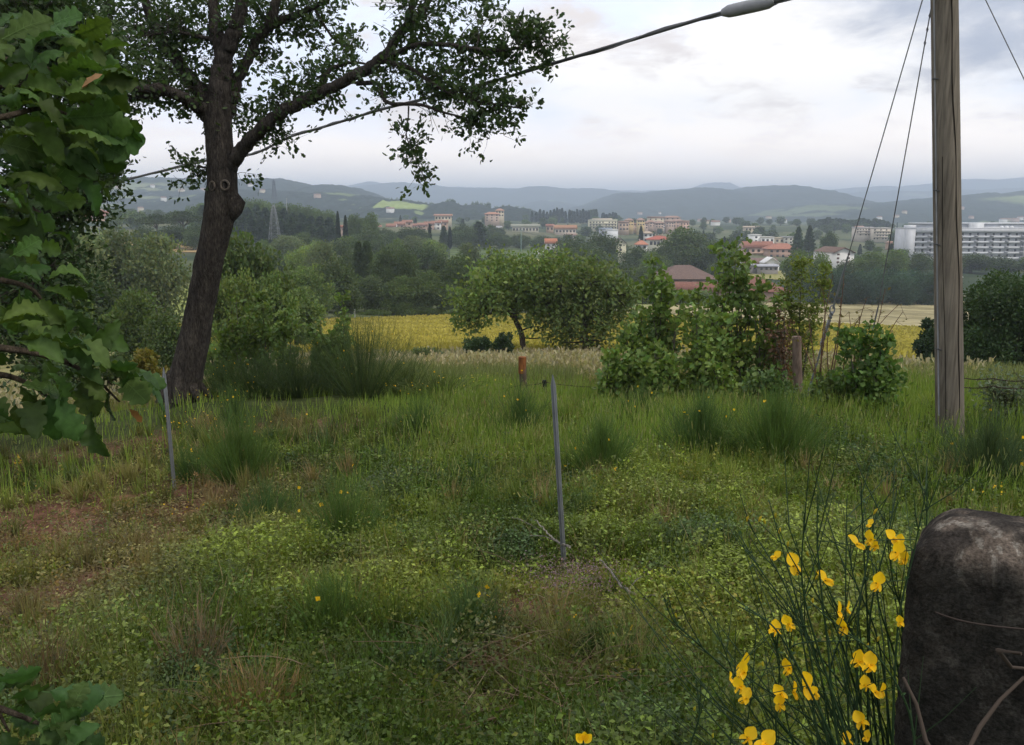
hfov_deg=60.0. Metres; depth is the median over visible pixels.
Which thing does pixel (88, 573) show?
dry litter
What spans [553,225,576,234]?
apartment block
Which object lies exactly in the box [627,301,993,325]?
dry meadow
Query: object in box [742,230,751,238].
broadleaf tree
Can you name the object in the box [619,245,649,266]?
broadleaf tree
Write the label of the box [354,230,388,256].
broadleaf tree
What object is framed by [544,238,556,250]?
house
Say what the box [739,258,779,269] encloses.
barn
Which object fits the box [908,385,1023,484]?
broom bush
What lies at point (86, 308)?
broadleaf tree
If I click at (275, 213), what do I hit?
lattice pylon
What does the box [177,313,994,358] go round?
wheat crop
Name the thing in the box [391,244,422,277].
broadleaf tree
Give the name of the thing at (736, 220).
broadleaf tree
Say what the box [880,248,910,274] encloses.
broadleaf tree
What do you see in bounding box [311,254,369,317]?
broadleaf tree
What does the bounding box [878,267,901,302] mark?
broadleaf tree
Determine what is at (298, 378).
broom bush
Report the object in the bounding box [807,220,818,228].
broadleaf tree
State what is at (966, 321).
bush
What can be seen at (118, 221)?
broadleaf tree
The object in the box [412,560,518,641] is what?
broom bush
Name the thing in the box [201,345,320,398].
broom bush
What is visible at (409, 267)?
broadleaf tree
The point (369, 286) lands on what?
broadleaf tree
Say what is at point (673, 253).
broadleaf tree
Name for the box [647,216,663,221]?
house
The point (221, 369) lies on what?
broom bush
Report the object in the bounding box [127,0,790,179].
overhead cable
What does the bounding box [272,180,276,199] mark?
lattice pylon
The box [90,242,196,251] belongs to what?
stubble field
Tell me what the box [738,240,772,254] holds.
house
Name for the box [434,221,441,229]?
house
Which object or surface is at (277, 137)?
messenger wire
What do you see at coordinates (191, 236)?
broadleaf tree
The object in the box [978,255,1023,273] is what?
broadleaf tree
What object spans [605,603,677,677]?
dead broom
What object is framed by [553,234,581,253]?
broadleaf tree
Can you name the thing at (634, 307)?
meadow
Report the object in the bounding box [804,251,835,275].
broadleaf tree
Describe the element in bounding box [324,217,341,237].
cedar tree
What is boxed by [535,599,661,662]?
broom bush
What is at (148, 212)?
broadleaf tree
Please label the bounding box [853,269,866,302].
broadleaf tree
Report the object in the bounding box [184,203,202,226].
broadleaf tree
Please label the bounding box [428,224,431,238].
cypress tree
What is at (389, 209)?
house
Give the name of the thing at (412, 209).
hill
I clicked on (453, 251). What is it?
green field
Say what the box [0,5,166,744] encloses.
oak tree
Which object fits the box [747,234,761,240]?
workshop
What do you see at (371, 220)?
broadleaf tree
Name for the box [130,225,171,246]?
broadleaf tree
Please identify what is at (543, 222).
broadleaf tree
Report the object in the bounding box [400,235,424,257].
broadleaf tree
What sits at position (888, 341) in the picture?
shrub
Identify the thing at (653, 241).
house
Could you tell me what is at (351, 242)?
broadleaf tree
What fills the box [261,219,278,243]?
cedar tree
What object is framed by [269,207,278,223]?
cedar tree
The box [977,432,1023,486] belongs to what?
broom bush
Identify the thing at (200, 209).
cedar tree
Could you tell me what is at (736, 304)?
poplar sapling
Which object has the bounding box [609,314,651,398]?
poplar sapling
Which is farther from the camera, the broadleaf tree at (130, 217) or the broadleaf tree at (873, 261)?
the broadleaf tree at (130, 217)
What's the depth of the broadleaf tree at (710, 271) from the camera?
376.75 m
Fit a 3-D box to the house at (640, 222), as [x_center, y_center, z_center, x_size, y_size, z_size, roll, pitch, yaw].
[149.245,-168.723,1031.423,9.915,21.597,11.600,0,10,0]
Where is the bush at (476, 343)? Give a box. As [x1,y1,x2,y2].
[461,335,493,352]
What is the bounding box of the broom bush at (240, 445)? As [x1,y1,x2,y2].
[184,397,293,485]
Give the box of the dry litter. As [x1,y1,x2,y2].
[0,414,743,704]
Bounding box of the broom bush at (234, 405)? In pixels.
[208,372,259,429]
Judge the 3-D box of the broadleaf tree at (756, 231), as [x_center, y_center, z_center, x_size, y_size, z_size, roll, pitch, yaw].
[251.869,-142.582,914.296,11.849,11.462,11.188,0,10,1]
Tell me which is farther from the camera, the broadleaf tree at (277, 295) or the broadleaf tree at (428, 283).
the broadleaf tree at (428, 283)
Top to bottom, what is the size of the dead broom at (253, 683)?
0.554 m
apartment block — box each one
[511,224,539,232]
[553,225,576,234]
[588,220,616,231]
[851,227,869,241]
[869,227,890,241]
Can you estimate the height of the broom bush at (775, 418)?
1.136 m
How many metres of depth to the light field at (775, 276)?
427.19 m
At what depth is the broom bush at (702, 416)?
10.20 m
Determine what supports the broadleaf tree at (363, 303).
on the ground at (844, 238)
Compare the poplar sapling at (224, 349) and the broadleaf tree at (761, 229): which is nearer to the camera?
the poplar sapling at (224, 349)
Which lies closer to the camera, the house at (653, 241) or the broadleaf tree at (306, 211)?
the broadleaf tree at (306, 211)
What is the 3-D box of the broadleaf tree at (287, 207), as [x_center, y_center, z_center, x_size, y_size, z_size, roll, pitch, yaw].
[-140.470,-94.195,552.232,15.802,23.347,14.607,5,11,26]
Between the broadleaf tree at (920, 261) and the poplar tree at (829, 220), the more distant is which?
the poplar tree at (829, 220)
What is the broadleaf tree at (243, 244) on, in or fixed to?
on the ground at (844, 238)
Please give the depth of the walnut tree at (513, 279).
56.77 m
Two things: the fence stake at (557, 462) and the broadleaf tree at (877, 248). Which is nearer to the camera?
the fence stake at (557, 462)
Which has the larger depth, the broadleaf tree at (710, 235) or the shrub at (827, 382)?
the broadleaf tree at (710, 235)
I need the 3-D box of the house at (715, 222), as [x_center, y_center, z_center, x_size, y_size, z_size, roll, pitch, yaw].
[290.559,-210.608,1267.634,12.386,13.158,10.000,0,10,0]
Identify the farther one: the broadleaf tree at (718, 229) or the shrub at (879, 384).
the broadleaf tree at (718, 229)
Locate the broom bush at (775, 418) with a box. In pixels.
[699,375,854,472]
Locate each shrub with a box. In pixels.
[729,358,801,404]
[758,305,795,382]
[786,271,906,401]
[794,367,859,411]
[825,317,900,411]
[858,344,912,418]
[964,361,1023,431]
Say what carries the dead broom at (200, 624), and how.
on the ground at (844, 238)
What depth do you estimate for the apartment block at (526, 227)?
987.42 m
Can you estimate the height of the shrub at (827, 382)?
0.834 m
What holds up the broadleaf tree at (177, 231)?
on the ground at (844, 238)
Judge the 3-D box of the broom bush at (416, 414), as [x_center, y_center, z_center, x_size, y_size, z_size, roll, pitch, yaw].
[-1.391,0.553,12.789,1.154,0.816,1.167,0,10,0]
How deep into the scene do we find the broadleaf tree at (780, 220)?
1275.50 m
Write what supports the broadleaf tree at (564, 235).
on the ground at (844, 238)
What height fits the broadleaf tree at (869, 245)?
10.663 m
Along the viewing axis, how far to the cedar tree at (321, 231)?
447.84 m
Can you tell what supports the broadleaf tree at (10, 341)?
on the ground at (844, 238)
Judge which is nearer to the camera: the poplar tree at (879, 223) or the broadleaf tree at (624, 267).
the broadleaf tree at (624, 267)
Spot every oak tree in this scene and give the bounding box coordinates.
[0,0,152,405]
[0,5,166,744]
[86,0,574,407]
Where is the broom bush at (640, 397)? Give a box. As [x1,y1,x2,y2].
[596,375,672,425]
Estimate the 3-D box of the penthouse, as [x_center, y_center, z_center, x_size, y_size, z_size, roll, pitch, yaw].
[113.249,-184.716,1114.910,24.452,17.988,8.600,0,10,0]
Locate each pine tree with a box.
[132,213,177,231]
[165,211,202,227]
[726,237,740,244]
[859,222,870,226]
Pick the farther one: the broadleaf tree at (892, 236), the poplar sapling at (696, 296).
the broadleaf tree at (892, 236)
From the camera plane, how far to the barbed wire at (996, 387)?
11.38 m
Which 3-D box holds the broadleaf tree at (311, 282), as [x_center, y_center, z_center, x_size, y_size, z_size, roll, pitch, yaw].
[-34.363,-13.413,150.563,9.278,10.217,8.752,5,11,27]
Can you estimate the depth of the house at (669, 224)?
1051.18 m
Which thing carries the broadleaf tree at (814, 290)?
on the ground at (844, 238)
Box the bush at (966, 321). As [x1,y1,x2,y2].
[963,300,994,345]
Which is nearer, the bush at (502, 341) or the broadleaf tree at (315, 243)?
the bush at (502, 341)
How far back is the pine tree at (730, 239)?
609.21 m
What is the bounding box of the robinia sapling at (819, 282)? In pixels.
[773,253,833,386]
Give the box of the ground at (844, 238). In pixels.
[0,216,1023,744]
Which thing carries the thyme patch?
on the ground at (844, 238)
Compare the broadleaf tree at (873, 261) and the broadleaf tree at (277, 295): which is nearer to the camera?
the broadleaf tree at (277, 295)
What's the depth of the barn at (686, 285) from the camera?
288.34 m
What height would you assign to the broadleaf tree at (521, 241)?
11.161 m
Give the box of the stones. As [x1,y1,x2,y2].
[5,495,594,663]
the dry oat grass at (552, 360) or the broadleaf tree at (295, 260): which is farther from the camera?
the broadleaf tree at (295, 260)
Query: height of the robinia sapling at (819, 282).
2.688 m
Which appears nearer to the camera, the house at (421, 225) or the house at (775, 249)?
the house at (775, 249)
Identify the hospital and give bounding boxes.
[894,225,1023,260]
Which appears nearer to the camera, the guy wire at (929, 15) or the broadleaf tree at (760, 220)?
the guy wire at (929, 15)
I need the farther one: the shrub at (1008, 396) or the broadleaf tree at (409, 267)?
the broadleaf tree at (409, 267)
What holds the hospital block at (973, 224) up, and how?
on the ground at (844, 238)
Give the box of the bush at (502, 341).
[493,331,514,354]
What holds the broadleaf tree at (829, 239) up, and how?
on the ground at (844, 238)
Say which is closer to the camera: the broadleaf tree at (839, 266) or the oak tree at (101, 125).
the oak tree at (101, 125)
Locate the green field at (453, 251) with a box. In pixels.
[450,246,544,259]
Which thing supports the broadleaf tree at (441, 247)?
on the ground at (844, 238)
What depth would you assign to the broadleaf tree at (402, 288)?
182.05 m
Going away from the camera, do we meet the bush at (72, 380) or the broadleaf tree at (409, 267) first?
the bush at (72, 380)
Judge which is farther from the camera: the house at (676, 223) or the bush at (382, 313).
the house at (676, 223)
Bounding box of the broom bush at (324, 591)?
[267,543,396,643]
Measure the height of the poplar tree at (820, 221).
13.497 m
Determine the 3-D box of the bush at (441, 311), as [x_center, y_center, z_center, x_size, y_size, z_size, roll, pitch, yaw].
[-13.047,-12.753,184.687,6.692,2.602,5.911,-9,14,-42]
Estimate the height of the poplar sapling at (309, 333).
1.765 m
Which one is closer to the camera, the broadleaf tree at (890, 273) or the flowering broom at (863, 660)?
the flowering broom at (863, 660)
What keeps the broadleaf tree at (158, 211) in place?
on the ground at (844, 238)
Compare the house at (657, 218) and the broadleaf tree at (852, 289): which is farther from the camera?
the house at (657, 218)
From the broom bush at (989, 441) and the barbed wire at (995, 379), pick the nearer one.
the broom bush at (989, 441)
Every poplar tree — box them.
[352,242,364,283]
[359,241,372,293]
[817,219,824,227]
[826,217,832,224]
[872,218,877,226]
[877,219,882,226]
[884,221,890,227]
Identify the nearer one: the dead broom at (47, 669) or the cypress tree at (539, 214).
the dead broom at (47, 669)
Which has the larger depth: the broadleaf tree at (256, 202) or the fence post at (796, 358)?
the broadleaf tree at (256, 202)
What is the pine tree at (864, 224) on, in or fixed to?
on the ground at (844, 238)
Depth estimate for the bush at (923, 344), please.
36.16 m
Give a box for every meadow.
[562,299,651,311]
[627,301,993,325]
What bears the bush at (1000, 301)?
on the ground at (844, 238)
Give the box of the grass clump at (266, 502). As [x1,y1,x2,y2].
[222,463,306,522]
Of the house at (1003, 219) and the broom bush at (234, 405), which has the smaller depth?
the broom bush at (234, 405)
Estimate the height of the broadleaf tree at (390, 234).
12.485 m
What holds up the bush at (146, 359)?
on the ground at (844, 238)
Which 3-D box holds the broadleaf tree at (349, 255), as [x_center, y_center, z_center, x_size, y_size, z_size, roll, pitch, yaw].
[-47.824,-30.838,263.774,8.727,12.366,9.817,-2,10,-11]
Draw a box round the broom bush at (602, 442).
[547,402,649,477]
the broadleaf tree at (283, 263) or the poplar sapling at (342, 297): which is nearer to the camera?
the poplar sapling at (342, 297)
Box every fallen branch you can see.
[530,520,570,547]
[599,559,662,610]
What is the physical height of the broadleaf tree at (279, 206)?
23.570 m
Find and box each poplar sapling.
[205,322,241,391]
[218,283,271,382]
[244,300,279,391]
[269,307,302,390]
[302,316,329,391]
[311,329,353,395]
[328,290,355,386]
[590,347,632,402]
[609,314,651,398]
[624,281,653,394]
[628,338,682,402]
[635,253,680,387]
[639,263,676,384]
[639,279,699,394]
[671,302,740,394]
[679,282,716,390]
[689,326,743,399]
[697,245,736,385]
[707,233,774,383]
[722,255,761,385]
[739,280,787,393]
[755,295,791,377]
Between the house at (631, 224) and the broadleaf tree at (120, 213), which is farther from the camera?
the house at (631, 224)
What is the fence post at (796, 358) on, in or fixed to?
on the ground at (844, 238)
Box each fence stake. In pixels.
[162,368,175,487]
[542,380,546,390]
[551,375,566,568]
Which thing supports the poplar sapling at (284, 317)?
on the ground at (844, 238)
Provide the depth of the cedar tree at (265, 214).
490.57 m
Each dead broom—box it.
[0,577,104,694]
[142,573,238,682]
[170,625,315,744]
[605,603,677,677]
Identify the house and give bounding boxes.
[386,207,394,212]
[386,223,396,226]
[394,221,405,226]
[402,220,412,227]
[416,223,427,229]
[424,221,434,229]
[434,214,452,225]
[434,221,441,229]
[438,219,448,229]
[485,211,498,225]
[495,209,504,226]
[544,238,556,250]
[546,224,553,232]
[565,233,576,239]
[615,237,625,262]
[618,221,628,234]
[624,218,633,233]
[634,239,648,250]
[636,218,644,234]
[643,231,653,241]
[646,220,654,232]
[646,234,667,250]
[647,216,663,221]
[654,221,663,233]
[664,216,681,219]
[664,220,673,233]
[674,219,680,229]
[678,220,689,233]
[711,220,719,225]
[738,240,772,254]
[742,226,759,233]
[759,257,779,270]
[761,242,796,256]
[780,236,793,243]
[813,246,855,267]
[884,241,892,249]
[999,218,1007,221]
[1011,218,1019,221]
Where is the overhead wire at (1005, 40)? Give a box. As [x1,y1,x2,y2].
[985,0,1023,78]
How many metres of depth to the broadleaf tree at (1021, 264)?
431.47 m
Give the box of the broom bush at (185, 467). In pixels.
[161,431,219,483]
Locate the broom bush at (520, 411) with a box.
[473,370,563,434]
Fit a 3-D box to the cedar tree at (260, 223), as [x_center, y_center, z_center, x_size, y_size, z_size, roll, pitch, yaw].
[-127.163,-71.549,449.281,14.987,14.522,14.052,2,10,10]
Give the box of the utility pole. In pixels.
[930,0,964,436]
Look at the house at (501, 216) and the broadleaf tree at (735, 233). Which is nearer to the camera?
the broadleaf tree at (735, 233)
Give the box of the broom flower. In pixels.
[576,732,591,744]
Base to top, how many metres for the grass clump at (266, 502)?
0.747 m
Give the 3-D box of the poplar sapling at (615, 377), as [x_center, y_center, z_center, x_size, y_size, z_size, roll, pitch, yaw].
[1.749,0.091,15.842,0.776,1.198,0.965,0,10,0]
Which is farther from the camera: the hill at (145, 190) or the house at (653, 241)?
the hill at (145, 190)
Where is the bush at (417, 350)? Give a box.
[411,346,445,354]
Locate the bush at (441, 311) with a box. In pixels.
[435,306,458,314]
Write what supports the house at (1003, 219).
on the ground at (844, 238)
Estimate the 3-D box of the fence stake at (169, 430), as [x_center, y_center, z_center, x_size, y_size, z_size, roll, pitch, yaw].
[-4.047,0.894,10.507,0.084,1.929,0.035,0,10,0]
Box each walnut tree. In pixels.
[438,239,585,349]
[526,249,647,350]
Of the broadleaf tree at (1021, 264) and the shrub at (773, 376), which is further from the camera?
the broadleaf tree at (1021, 264)
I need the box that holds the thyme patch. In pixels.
[451,539,668,605]
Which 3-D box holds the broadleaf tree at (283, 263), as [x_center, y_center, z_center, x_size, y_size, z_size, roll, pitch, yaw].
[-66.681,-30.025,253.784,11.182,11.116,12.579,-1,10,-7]
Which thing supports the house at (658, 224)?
on the ground at (844, 238)
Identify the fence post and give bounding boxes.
[518,356,526,387]
[792,336,801,395]
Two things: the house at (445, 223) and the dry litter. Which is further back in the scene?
the house at (445, 223)
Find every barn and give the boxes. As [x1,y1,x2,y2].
[654,265,716,289]
[674,282,735,294]
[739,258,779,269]
[746,277,789,302]
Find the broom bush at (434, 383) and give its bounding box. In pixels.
[382,363,489,397]
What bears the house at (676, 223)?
on the ground at (844, 238)
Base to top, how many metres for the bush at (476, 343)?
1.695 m
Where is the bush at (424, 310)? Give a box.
[415,306,438,315]
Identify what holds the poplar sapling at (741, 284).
on the ground at (844, 238)
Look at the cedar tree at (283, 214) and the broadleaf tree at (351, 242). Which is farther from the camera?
the cedar tree at (283, 214)
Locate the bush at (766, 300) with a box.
[721,293,769,306]
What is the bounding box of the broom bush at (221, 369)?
[203,345,251,397]
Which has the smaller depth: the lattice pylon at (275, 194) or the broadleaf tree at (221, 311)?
the broadleaf tree at (221, 311)
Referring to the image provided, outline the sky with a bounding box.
[0,0,1023,190]
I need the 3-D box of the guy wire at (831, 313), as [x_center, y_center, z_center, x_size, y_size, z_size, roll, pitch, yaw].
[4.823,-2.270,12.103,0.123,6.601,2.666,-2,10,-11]
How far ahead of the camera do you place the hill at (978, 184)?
7637.55 m
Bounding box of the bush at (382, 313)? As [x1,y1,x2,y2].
[357,309,392,315]
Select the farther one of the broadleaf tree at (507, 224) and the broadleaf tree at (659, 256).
the broadleaf tree at (507, 224)
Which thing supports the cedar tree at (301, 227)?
on the ground at (844, 238)
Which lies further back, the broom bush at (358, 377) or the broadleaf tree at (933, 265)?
the broadleaf tree at (933, 265)
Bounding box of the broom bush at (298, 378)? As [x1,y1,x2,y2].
[232,324,354,398]
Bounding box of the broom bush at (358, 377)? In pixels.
[280,287,440,398]
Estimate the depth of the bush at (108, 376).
23.13 m
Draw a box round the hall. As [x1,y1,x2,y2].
[605,229,617,238]
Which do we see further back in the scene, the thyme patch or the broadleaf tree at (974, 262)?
the broadleaf tree at (974, 262)
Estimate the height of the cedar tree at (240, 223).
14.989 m
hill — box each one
[0,175,384,207]
[102,188,384,213]
[334,199,567,220]
[347,177,1023,192]
[351,182,1023,207]
[515,200,577,213]
[563,185,878,218]
[694,190,1023,223]
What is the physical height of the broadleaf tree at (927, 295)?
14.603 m
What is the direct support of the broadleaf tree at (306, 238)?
on the ground at (844, 238)
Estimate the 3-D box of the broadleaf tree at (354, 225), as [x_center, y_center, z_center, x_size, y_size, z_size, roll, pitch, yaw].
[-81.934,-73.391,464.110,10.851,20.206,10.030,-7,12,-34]
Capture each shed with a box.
[740,264,757,273]
[757,264,779,273]
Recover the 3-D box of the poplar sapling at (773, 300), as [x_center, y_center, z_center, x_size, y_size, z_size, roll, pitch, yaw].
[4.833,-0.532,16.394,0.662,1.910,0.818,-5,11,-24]
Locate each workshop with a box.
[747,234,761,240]
[760,236,774,243]
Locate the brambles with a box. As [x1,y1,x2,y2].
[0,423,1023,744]
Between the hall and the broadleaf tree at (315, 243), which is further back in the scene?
the hall
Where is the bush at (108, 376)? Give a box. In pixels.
[95,351,132,394]
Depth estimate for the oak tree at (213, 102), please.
15.59 m
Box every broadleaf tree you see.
[0,248,24,358]
[45,275,97,361]
[65,229,116,298]
[76,271,127,351]
[94,226,164,307]
[97,286,162,359]
[105,216,122,230]
[112,209,130,225]
[115,231,191,323]
[121,210,147,228]
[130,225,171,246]
[138,303,181,368]
[143,209,151,215]
[152,209,166,215]
[152,223,187,247]
[180,223,200,249]
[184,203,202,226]
[210,266,258,348]
[218,226,306,345]
[231,235,251,250]
[243,197,253,210]
[245,197,265,209]
[251,270,300,351]
[254,239,276,254]
[258,199,273,211]
[269,201,285,210]
[269,235,306,257]
[269,248,289,279]
[276,203,294,214]
[281,243,313,277]
[285,203,301,217]
[288,263,339,312]
[288,286,327,345]
[290,231,320,247]
[296,205,313,218]
[299,240,319,251]
[300,239,339,273]
[307,206,324,220]
[310,263,328,311]
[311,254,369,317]
[314,209,335,224]
[330,238,353,258]
[331,293,373,311]
[333,235,374,254]
[337,248,359,274]
[347,213,364,238]
[349,224,382,239]
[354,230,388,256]
[355,274,394,310]
[362,212,379,234]
[367,244,403,297]
[373,274,419,312]
[379,228,398,244]
[382,237,407,253]
[391,243,422,290]
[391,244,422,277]
[392,226,417,242]
[398,270,445,311]
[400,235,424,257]
[406,242,448,277]
[412,226,430,245]
[423,239,448,256]
[425,253,450,308]
[431,280,468,313]
[441,252,472,285]
[451,223,478,247]
[453,261,494,308]
[456,241,483,266]
[477,248,507,270]
[485,224,498,234]
[488,232,513,248]
[496,228,505,234]
[504,221,512,229]
[510,234,533,247]
[528,235,550,247]
[538,217,547,226]
[541,244,573,271]
[547,217,555,224]
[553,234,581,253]
[560,242,618,267]
[561,233,573,241]
[577,226,593,236]
[578,230,623,260]
[603,269,629,288]
[610,260,637,285]
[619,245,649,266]
[627,263,657,286]
[637,251,673,270]
[650,242,684,266]
[656,225,724,266]
[686,238,729,272]
[689,219,695,225]
[699,222,706,229]
[704,262,738,275]
[705,232,717,239]
[714,227,723,233]
[722,217,729,222]
[729,230,741,238]
[732,217,740,225]
[741,220,751,226]
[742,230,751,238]
[752,229,760,233]
[755,217,764,224]
[755,226,766,235]
[762,229,778,236]
[765,219,772,224]
[774,216,785,225]
[780,248,810,289]
[791,219,800,226]
[800,269,837,303]
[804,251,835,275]
[806,218,814,224]
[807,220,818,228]
[819,230,838,246]
[832,265,866,303]
[835,258,866,271]
[841,223,851,232]
[849,250,887,273]
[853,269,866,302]
[858,267,891,304]
[863,240,875,250]
[872,246,883,255]
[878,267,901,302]
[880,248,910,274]
[886,231,894,240]
[886,270,922,304]
[905,250,933,272]
[913,268,933,304]
[929,259,966,271]
[962,253,992,272]
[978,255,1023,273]
[1016,257,1023,271]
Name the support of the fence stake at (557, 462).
on the ground at (844, 238)
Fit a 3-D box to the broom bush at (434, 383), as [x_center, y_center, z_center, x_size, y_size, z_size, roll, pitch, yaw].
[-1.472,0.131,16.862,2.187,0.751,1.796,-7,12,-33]
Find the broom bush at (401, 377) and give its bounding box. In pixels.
[360,350,448,398]
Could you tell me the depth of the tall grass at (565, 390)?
11.65 m
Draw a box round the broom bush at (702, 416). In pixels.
[644,371,751,457]
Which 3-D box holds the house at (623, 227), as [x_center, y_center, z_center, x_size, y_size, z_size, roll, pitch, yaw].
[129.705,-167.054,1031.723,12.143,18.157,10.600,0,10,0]
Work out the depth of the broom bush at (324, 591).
5.19 m
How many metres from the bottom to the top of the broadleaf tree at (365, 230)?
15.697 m
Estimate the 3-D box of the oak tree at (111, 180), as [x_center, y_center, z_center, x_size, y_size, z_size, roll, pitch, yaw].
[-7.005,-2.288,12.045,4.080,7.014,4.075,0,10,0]
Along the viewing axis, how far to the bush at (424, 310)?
182.91 m
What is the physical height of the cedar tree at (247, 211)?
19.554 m
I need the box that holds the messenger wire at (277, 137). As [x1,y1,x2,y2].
[171,128,315,167]
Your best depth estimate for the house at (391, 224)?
870.70 m
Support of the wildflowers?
on the ground at (844, 238)
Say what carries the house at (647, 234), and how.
on the ground at (844, 238)
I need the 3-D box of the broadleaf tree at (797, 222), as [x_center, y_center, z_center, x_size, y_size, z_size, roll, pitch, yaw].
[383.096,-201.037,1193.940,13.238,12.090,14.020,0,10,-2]
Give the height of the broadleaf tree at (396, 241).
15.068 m
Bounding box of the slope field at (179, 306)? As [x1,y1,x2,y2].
[154,284,188,315]
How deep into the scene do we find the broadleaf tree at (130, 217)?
593.33 m
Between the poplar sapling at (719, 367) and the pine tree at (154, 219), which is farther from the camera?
the pine tree at (154, 219)
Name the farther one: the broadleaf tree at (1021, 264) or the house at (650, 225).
the house at (650, 225)
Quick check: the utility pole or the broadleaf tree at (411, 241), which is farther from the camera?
the broadleaf tree at (411, 241)
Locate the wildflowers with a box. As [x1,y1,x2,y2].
[15,367,1002,614]
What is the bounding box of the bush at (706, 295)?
[674,289,722,305]
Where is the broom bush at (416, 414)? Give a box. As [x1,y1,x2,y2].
[379,387,448,434]
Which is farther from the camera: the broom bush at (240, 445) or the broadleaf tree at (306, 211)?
the broadleaf tree at (306, 211)
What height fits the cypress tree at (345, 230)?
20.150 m
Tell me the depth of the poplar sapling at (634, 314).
16.70 m
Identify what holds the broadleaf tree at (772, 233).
on the ground at (844, 238)
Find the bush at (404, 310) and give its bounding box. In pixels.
[391,302,418,315]
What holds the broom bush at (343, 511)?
on the ground at (844, 238)
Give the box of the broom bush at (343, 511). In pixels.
[279,459,400,546]
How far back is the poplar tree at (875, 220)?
1131.64 m
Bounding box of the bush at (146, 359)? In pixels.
[129,347,169,399]
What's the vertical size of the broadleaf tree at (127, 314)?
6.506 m
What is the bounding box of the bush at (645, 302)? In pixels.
[629,286,675,303]
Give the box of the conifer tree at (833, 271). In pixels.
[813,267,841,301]
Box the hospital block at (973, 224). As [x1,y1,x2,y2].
[908,222,1023,227]
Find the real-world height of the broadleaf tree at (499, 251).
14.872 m
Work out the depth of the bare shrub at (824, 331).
13.26 m
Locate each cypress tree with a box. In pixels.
[335,211,340,241]
[343,215,348,239]
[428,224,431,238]
[447,227,452,248]
[530,211,533,221]
[534,212,537,221]
[538,209,541,221]
[560,208,563,217]
[563,211,567,222]
[569,210,573,223]
[575,209,578,222]
[578,210,581,222]
[581,209,585,222]
[587,210,589,221]
[638,226,642,240]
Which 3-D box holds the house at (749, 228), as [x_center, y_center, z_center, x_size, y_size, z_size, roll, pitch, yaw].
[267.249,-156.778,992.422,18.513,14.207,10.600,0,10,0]
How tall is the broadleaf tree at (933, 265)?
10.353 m
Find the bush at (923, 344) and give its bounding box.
[911,317,934,362]
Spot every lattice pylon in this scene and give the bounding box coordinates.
[269,205,280,238]
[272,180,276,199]
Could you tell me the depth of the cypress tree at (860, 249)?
632.97 m
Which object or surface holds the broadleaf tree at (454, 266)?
on the ground at (844, 238)
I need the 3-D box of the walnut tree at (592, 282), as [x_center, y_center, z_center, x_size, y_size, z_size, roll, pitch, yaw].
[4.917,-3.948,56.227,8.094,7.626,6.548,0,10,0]
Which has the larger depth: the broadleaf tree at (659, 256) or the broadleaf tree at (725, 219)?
the broadleaf tree at (725, 219)
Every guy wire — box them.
[808,0,922,394]
[869,11,930,344]
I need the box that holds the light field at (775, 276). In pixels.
[748,271,787,279]
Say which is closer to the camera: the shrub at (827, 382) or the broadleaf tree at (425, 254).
the shrub at (827, 382)
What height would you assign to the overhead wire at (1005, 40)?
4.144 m
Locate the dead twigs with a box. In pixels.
[1,549,798,743]
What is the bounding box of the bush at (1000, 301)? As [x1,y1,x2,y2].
[963,263,1023,367]
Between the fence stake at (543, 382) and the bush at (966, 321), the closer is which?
the fence stake at (543, 382)
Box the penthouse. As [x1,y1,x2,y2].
[592,218,611,219]
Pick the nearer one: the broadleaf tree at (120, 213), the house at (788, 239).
the broadleaf tree at (120, 213)
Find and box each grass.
[0,342,1023,415]
[0,361,1023,583]
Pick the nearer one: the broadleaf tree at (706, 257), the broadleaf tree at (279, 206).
the broadleaf tree at (706, 257)
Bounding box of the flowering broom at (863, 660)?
[592,421,985,744]
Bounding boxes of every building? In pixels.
[598,228,611,235]
[774,237,783,242]
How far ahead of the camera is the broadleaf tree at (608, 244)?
427.99 m
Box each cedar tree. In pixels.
[192,205,203,227]
[231,215,252,241]
[242,207,251,219]
[250,217,271,242]
[260,207,269,221]
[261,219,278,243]
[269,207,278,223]
[270,219,290,242]
[278,208,288,223]
[281,217,297,236]
[293,223,306,244]
[313,226,332,243]
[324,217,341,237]
[438,225,448,247]
[470,221,494,248]
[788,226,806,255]
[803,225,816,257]
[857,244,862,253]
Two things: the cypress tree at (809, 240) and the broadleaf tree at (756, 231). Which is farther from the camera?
the broadleaf tree at (756, 231)
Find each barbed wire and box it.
[510,382,740,389]
[964,378,1023,381]
[964,386,1023,389]
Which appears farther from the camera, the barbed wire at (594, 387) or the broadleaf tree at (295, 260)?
the broadleaf tree at (295, 260)
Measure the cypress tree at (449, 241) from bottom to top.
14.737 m
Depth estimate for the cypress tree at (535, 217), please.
1387.15 m
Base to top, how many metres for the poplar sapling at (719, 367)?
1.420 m
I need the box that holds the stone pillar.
[894,508,1023,744]
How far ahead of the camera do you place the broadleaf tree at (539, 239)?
649.95 m
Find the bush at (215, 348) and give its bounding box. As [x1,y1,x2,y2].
[204,340,242,374]
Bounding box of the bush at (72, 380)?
[19,355,82,399]

